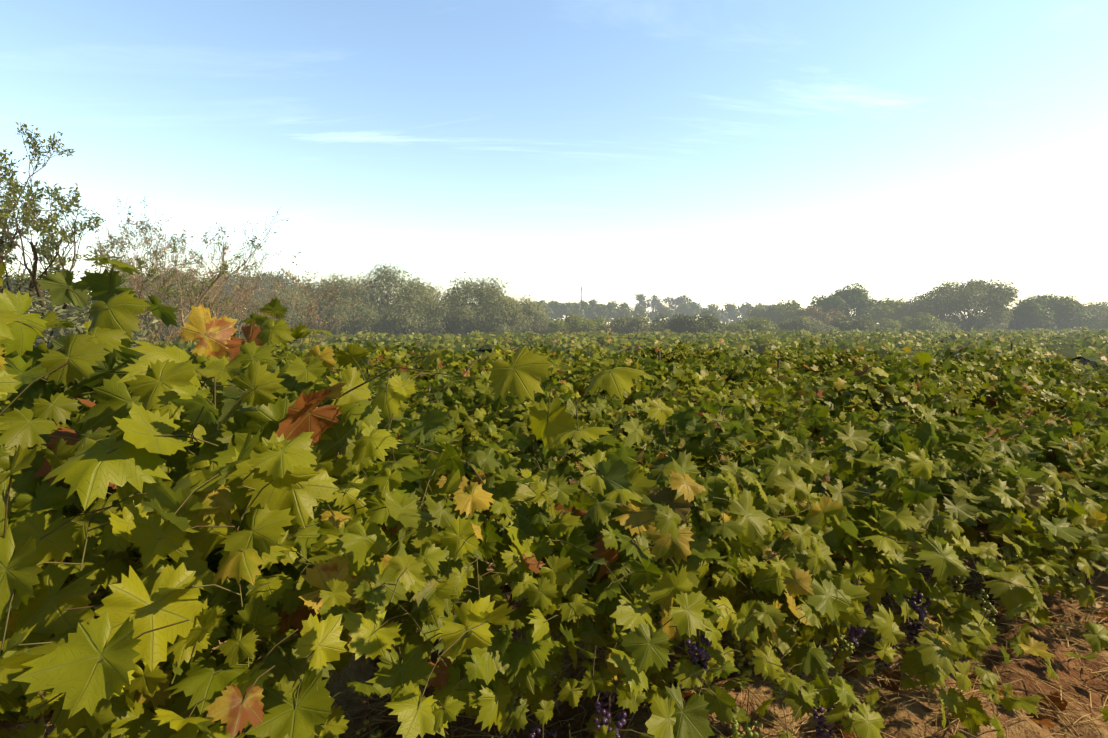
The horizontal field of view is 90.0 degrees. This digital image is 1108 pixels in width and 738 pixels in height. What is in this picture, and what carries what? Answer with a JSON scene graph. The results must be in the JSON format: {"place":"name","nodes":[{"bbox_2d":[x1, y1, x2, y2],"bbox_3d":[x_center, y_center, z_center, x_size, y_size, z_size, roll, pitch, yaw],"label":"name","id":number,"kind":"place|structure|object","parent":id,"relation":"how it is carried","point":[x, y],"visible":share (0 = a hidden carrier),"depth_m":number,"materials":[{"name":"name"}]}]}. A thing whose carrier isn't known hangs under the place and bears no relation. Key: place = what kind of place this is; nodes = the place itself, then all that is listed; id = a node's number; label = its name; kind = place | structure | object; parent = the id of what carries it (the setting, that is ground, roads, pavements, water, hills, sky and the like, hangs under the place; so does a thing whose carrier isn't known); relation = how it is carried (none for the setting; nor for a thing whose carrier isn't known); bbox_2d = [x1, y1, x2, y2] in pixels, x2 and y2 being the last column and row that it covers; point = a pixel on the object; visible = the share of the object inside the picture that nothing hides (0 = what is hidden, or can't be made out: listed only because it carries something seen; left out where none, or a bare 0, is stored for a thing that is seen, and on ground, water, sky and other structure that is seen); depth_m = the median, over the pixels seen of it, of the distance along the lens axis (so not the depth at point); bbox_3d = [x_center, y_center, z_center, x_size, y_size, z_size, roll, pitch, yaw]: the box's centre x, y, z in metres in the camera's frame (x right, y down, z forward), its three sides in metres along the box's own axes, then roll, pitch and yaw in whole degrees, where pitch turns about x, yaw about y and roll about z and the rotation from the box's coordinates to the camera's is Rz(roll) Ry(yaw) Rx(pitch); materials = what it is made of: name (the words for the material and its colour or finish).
{"place":"outdoors","nodes":[
{"label":"outdoors","id":0,"kind":"place"},
{"bbox_2d":[0,374,1073,729],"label":"vine cordons","id":1,"kind":"object","parent":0,"point":[6,724],"depth_m":2.15,"materials":[{"name":"brown wood"}]},
{"bbox_2d":[0,257,1107,737],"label":"vine leaves","id":2,"kind":"object","parent":1,"relation":"attached to","point":[530,486],"visible":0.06,"depth_m":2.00,"materials":[{"name":"plant"}]},
{"bbox_2d":[0,264,1107,737],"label":"vine petioles","id":3,"kind":"object","parent":2,"relation":"attached to","point":[516,560],"visible":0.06,"depth_m":1.60,"materials":[{"name":"green plant"}]},
{"bbox_2d":[0,0,1107,324],"label":"sky","id":4,"kind":"structure","parent":0,"point":[775,151],"materials":[{"name":"blue"}]},
{"bbox_2d":[136,325,1105,461],"bbox_3d":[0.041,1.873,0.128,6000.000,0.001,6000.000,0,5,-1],"label":"ground","id":5,"kind":"structure","parent":0,"point":[1048,421],"depth_m":10.53,"materials":[{"name":"soil"}]},
{"bbox_2d":[3,266,92,315],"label":"bush","id":6,"kind":"object","parent":5,"relation":"on","point":[12,286],"visible":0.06,"depth_m":23.65,"materials":[{"name":"plant"}]},
{"bbox_2d":[14,283,161,348],"bbox_3d":[-10.417,-0.381,10.571,5.049,2.973,5.862,0,5,-1],"label":"shrub foliage","id":7,"kind":"object","parent":5,"relation":"on","point":[71,311],"visible":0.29,"depth_m":10.36,"materials":[{"name":"green plant"}]},
{"bbox_2d":[0,122,183,353],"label":"tree","id":8,"kind":"object","parent":5,"relation":"on","point":[7,205],"depth_m":10.55,"materials":[{"name":"green plant"}]},
{"bbox_2d":[121,269,202,329],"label":"tree","id":9,"kind":"object","parent":5,"relation":"on","point":[167,282],"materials":[{"name":"plant"}]},
{"bbox_2d":[40,196,287,345],"bbox_3d":[-11.580,-2.443,16.976,6.900,6.030,5.025,0,5,-1],"label":"dry twig shrub","id":10,"kind":"object","parent":5,"relation":"on","point":[146,293],"depth_m":16.97,"materials":[{"name":"brown plant"}]},
{"bbox_2d":[77,205,278,341],"bbox_3d":[-12.962,-2.481,18.913,6.776,5.787,5.160,0,5,-1],"label":"dry twig shrub","id":11,"kind":"object","parent":5,"relation":"on","point":[123,241],"depth_m":18.72,"materials":[{"name":"brown plant"}]},
{"bbox_2d":[140,288,243,339],"bbox_3d":[-19.572,-2.336,29.489,5.192,4.006,5.152,0,5,-1],"label":"bush","id":12,"kind":"object","parent":5,"relation":"on","point":[166,329],"visible":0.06,"depth_m":28.07,"materials":[{"name":"green plant"}]},
{"bbox_2d":[123,245,262,342],"bbox_3d":[-15.653,-2.747,23.873,5.761,5.522,6.703,0,5,-1],"label":"dry twig shrub","id":13,"kind":"object","parent":5,"relation":"on","point":[194,281],"depth_m":23.66,"materials":[{"name":"brown plant"}]},
{"bbox_2d":[161,222,263,351],"bbox_3d":[-10.091,-1.737,15.771,3.195,4.845,1.970,0,5,-1],"label":"spindly shrub","id":14,"kind":"object","parent":5,"relation":"on","point":[224,264],"depth_m":15.75,"materials":[{"name":"brown plant"}]},
{"bbox_2d":[155,221,290,340],"bbox_3d":[-12.725,-2.873,21.903,3.614,6.090,5.950,0,5,-1],"label":"dry twig shrub","id":15,"kind":"object","parent":5,"relation":"on","point":[240,311],"depth_m":21.67,"materials":[{"name":"brown plant"}]},
{"bbox_2d":[192,263,310,305],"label":"tree","id":16,"kind":"object","parent":5,"relation":"on","point":[266,285],"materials":[{"name":"green plant"}]},
{"bbox_2d":[240,285,332,328],"bbox_3d":[-17.848,-3.316,37.490,6.438,4.760,6.736,0,5,-1],"label":"olive","id":17,"kind":"object","parent":5,"relation":"on","point":[284,295],"depth_m":36.20,"materials":[{"name":"green plant"}]},
{"bbox_2d":[284,308,307,328],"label":"bush","id":18,"kind":"object","parent":5,"relation":"on","point":[287,315],"visible":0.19,"depth_m":34.94,"materials":[{"name":"plant"}]},
{"bbox_2d":[235,252,360,346],"bbox_3d":[-8.892,-1.763,19.515,4.327,4.266,3.584,0,5,-1],"label":"dry twig shrub","id":19,"kind":"object","parent":5,"relation":"on","point":[307,320],"depth_m":19.00,"materials":[{"name":"brown plant"}]},
{"bbox_2d":[277,273,381,333],"bbox_3d":[-16.437,-4.044,40.408,7.914,5.739,8.025,0,5,-1],"label":"olive","id":20,"kind":"object","parent":5,"relation":"on","point":[311,289],"depth_m":39.16,"materials":[{"name":"green plant"}]},
{"bbox_2d":[308,295,403,335],"bbox_3d":[-13.408,-2.986,37.472,6.753,4.011,6.926,0,5,-1],"label":"olive","id":21,"kind":"object","parent":5,"relation":"on","point":[364,319],"depth_m":35.62,"materials":[{"name":"green plant"}]},
{"bbox_2d":[313,260,436,333],"bbox_3d":[-12.411,-4.343,39.445,8.753,6.644,8.009,0,5,-1],"label":"olive","id":22,"kind":"object","parent":5,"relation":"on","point":[387,281],"depth_m":37.99,"materials":[{"name":"green plant"}]},
{"bbox_2d":[350,296,448,335],"bbox_3d":[-10.620,-2.989,38.385,6.604,3.928,5.746,0,5,-1],"label":"olive","id":23,"kind":"object","parent":5,"relation":"on","point":[408,320],"depth_m":36.97,"materials":[{"name":"plant"}]},
{"bbox_2d":[391,281,476,335],"bbox_3d":[-9.900,-4.210,43.940,8.229,5.423,8.303,0,5,-1],"label":"olive","id":24,"kind":"object","parent":5,"relation":"on","point":[434,293],"depth_m":42.73,"materials":[{"name":"green plant"}]},
{"bbox_2d":[407,300,487,335],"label":"olive","id":25,"kind":"object","parent":5,"relation":"on","point":[464,315],"depth_m":38.33,"materials":[{"name":"green plant"}]},
{"bbox_2d":[424,272,524,334],"bbox_3d":[-6.164,-4.247,41.736,8.134,6.083,7.486,0,5,-1],"label":"olive","id":26,"kind":"object","parent":5,"relation":"on","point":[482,294],"depth_m":39.73,"materials":[{"name":"green plant"}]},
{"bbox_2d":[457,303,529,334],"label":"olive","id":27,"kind":"object","parent":5,"relation":"on","point":[505,317],"depth_m":39.25,"materials":[{"name":"green plant"}]},
{"bbox_2d":[481,294,553,334],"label":"olive","id":28,"kind":"object","parent":5,"relation":"on","point":[537,317],"depth_m":45.97,"materials":[{"name":"green plant"}]},
{"bbox_2d":[489,321,549,334],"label":"scrub","id":29,"kind":"object","parent":5,"relation":"on","point":[527,328],"depth_m":46.99,"materials":[{"name":"green plant"}]},
{"bbox_2d":[536,300,552,317],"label":"tree","id":30,"kind":"object","parent":5,"relation":"on","point":[541,301],"visible":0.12,"depth_m":107.96,"materials":[{"name":"green plant"}]},
{"bbox_2d":[543,300,562,323],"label":"tree","id":31,"kind":"object","parent":5,"relation":"on","point":[553,305],"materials":[{"name":"green plant"}]},
{"bbox_2d":[7,461,1107,737],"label":"ground clods","id":32,"kind":"object","parent":5,"relation":"on","point":[905,709],"depth_m":2.72,"materials":[{"name":"soil"}]},
{"bbox_2d":[16,475,1107,737],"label":"ground","id":33,"kind":"structure","parent":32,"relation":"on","point":[1020,619],"depth_m":2.69,"materials":[{"name":"brown soil"}]},
{"bbox_2d":[554,302,578,318],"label":"tree","id":34,"kind":"object","parent":5,"relation":"on","point":[566,309],"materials":[{"name":"green plant"}]},
{"bbox_2d":[44,456,1107,737],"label":"dry grass tufts","id":35,"kind":"object","parent":5,"relation":"on","point":[904,644],"visible":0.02,"depth_m":3.12,"materials":[{"name":"beige plant"}]},
{"bbox_2d":[544,313,610,334],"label":"scrub","id":36,"kind":"object","parent":5,"relation":"on","point":[571,323],"depth_m":46.52,"materials":[{"name":"green plant"}]},
{"bbox_2d":[581,286,581,320],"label":"utility pole","id":37,"kind":"object","parent":5,"relation":"on","point":[581,301],"visible":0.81,"depth_m":104.33,"materials":[{"name":"grey wood"}]},
{"bbox_2d":[475,289,1077,298],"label":"power line","id":38,"kind":"object","parent":37,"relation":"attached to","point":[718,295],"visible":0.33,"depth_m":108.10,"materials":[{"name":"silver metal"}]},
{"bbox_2d":[572,299,592,318],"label":"tree","id":39,"kind":"object","parent":5,"relation":"on","point":[585,306],"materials":[{"name":"green plant"}]},
{"bbox_2d":[584,299,599,320],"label":"tree","id":40,"kind":"object","parent":5,"relation":"on","point":[591,313],"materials":[{"name":"green plant"}]},
{"bbox_2d":[593,302,618,332],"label":"tree","id":41,"kind":"object","parent":5,"relation":"on","point":[605,310],"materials":[{"name":"green plant"}]},
{"bbox_2d":[606,300,630,322],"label":"tree","id":42,"kind":"object","parent":5,"relation":"on","point":[624,309],"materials":[{"name":"green plant"}]},
{"bbox_2d":[616,306,634,321],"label":"tree","id":43,"kind":"object","parent":5,"relation":"on","point":[632,308],"visible":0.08,"depth_m":118.72,"materials":[{"name":"plant"}]},
{"bbox_2d":[162,331,1107,375],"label":"grapevines","id":44,"kind":"object","parent":5,"relation":"on","point":[1067,351],"visible":0.06,"depth_m":18.42,"materials":[{"name":"green plant"}]},
{"bbox_2d":[77,294,172,340],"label":"bush","id":45,"kind":"object","parent":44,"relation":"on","point":[143,318],"depth_m":26.35,"materials":[{"name":"green plant"}]},
{"bbox_2d":[221,301,290,336],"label":"bush","id":46,"kind":"object","parent":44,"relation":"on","point":[248,313],"depth_m":31.56,"materials":[{"name":"green plant"}]},
{"bbox_2d":[131,328,1107,385],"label":"vine leaves","id":47,"kind":"object","parent":44,"relation":"on","point":[952,341],"visible":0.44,"depth_m":20.11,"materials":[{"name":"green plant"}]},
{"bbox_2d":[471,326,1107,338],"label":"vine leaves","id":48,"kind":"object","parent":44,"relation":"on","point":[1075,332],"visible":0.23,"depth_m":40.23,"materials":[{"name":"green plant"}]},
{"bbox_2d":[608,314,672,333],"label":"scrub","id":49,"kind":"object","parent":5,"relation":"on","point":[621,324],"depth_m":46.40,"materials":[{"name":"green plant"}]},
{"bbox_2d":[634,293,647,308],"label":"tree","id":50,"kind":"object","parent":5,"relation":"on","point":[641,299],"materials":[{"name":"plant"}]},
{"bbox_2d":[633,305,658,320],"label":"tree","id":51,"kind":"object","parent":5,"relation":"on","point":[641,310],"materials":[{"name":"green plant"}]},
{"bbox_2d":[644,294,663,311],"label":"tree","id":52,"kind":"object","parent":5,"relation":"on","point":[655,301],"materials":[{"name":"green plant"}]},
{"bbox_2d":[653,304,679,320],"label":"tree","id":53,"kind":"object","parent":5,"relation":"on","point":[663,310],"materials":[{"name":"green plant"}]},
{"bbox_2d":[663,296,678,311],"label":"tree","id":54,"kind":"object","parent":5,"relation":"on","point":[672,302],"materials":[{"name":"green plant"}]},
{"bbox_2d":[243,462,1107,737],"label":"fallen leaves","id":55,"kind":"object","parent":5,"relation":"on","point":[1044,720],"visible":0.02,"depth_m":2.79,"materials":[{"name":"brown plant"}]},
{"bbox_2d":[675,294,691,314],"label":"tree","id":56,"kind":"object","parent":5,"relation":"on","point":[683,299],"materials":[{"name":"green plant"}]},
{"bbox_2d":[648,310,726,333],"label":"scrub","id":57,"kind":"object","parent":5,"relation":"on","point":[693,324],"depth_m":45.63,"materials":[{"name":"plant"}]},
{"bbox_2d":[674,301,701,317],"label":"tree","id":58,"kind":"object","parent":5,"relation":"on","point":[688,307],"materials":[{"name":"plant"}]},
{"bbox_2d":[278,331,1107,647],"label":"trellis posts","id":59,"kind":"object","parent":5,"relation":"on","point":[660,359],"visible":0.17,"depth_m":9.22,"materials":[{"name":"brown wood"}]},
{"bbox_2d":[699,303,726,322],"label":"tree","id":60,"kind":"object","parent":5,"relation":"on","point":[720,315],"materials":[{"name":"plant"}]},
{"bbox_2d":[720,302,747,324],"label":"tree","id":61,"kind":"object","parent":5,"relation":"on","point":[731,309],"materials":[{"name":"plant"}]},
{"bbox_2d":[720,316,778,331],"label":"scrub","id":62,"kind":"object","parent":5,"relation":"on","point":[760,324],"visible":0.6,"depth_m":48.34,"materials":[{"name":"green plant"}]},
{"bbox_2d":[737,302,771,317],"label":"tree","id":63,"kind":"object","parent":5,"relation":"on","point":[748,306],"visible":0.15,"depth_m":129.26,"materials":[{"name":"green plant"}]},
{"bbox_2d":[745,303,784,331],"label":"tree","id":64,"kind":"object","parent":5,"relation":"on","point":[764,312],"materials":[{"name":"green plant"}]},
{"bbox_2d":[423,407,1107,737],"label":"vine trunks","id":65,"kind":"object","parent":5,"relation":"on","point":[429,691],"depth_m":2.72,"materials":[{"name":"brown wood"}]},
{"bbox_2d":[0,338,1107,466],"bbox_3d":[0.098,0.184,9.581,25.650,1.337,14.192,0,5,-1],"label":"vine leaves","id":66,"kind":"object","parent":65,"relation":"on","point":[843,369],"visible":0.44,"depth_m":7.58,"materials":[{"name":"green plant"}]},
{"bbox_2d":[767,299,808,328],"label":"tree","id":67,"kind":"object","parent":5,"relation":"on","point":[793,307],"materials":[{"name":"green plant"}]},
{"bbox_2d":[774,313,839,332],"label":"scrub","id":68,"kind":"object","parent":5,"relation":"on","point":[805,322],"visible":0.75,"depth_m":51.27,"materials":[{"name":"plant"}]},
{"bbox_2d":[800,305,846,329],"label":"tree","id":69,"kind":"object","parent":5,"relation":"on","point":[815,313],"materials":[{"name":"green plant"}]},
{"bbox_2d":[807,283,882,320],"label":"tree","id":70,"kind":"object","parent":5,"relation":"on","point":[849,298],"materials":[{"name":"green plant"}]},
{"bbox_2d":[827,314,882,331],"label":"scrub","id":71,"kind":"object","parent":5,"relation":"on","point":[850,323],"visible":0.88,"depth_m":53.34,"materials":[{"name":"green plant"}]},
{"bbox_2d":[855,297,913,329],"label":"tree","id":72,"kind":"object","parent":5,"relation":"on","point":[890,309],"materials":[{"name":"green plant"}]},
{"bbox_2d":[876,312,960,331],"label":"scrub","id":73,"kind":"object","parent":5,"relation":"on","point":[923,322],"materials":[{"name":"green plant"}]},
{"bbox_2d":[894,297,952,322],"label":"tree","id":74,"kind":"object","parent":5,"relation":"on","point":[906,306],"visible":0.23,"depth_m":66.52,"materials":[{"name":"green plant"}]},
{"bbox_2d":[908,278,1019,331],"bbox_3d":[45.556,-6.355,61.140,11.192,7.185,10.471,0,5,-1],"label":"tree","id":75,"kind":"object","parent":5,"relation":"on","point":[995,300],"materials":[{"name":"green plant"}]},
{"bbox_2d":[940,312,1007,331],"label":"scrub","id":76,"kind":"object","parent":5,"relation":"on","point":[963,324],"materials":[{"name":"green plant"}]},
{"bbox_2d":[999,298,1056,329],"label":"tree","id":77,"kind":"object","parent":5,"relation":"on","point":[1034,311],"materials":[{"name":"green plant"}]},
{"bbox_2d":[998,316,1059,330],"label":"scrub","id":78,"kind":"object","parent":5,"relation":"on","point":[1039,324],"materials":[{"name":"green plant"}]},
{"bbox_2d":[1015,293,1094,330],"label":"tree","id":79,"kind":"object","parent":5,"relation":"on","point":[1066,308],"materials":[{"name":"green plant"}]},
{"bbox_2d":[1052,301,1107,327],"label":"tree","id":80,"kind":"object","parent":5,"relation":"on","point":[1098,311],"visible":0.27,"depth_m":66.44,"materials":[{"name":"green plant"}]},
{"bbox_2d":[356,434,1107,737],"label":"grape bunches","id":81,"kind":"object","parent":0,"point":[853,634],"visible":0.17,"depth_m":2.11,"materials":[{"name":"purple food"}]},
{"bbox_2d":[365,528,1072,737],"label":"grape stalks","id":82,"kind":"object","parent":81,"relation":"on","point":[777,647],"visible":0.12,"depth_m":2.02,"materials":[{"name":"plant"}]}
]}

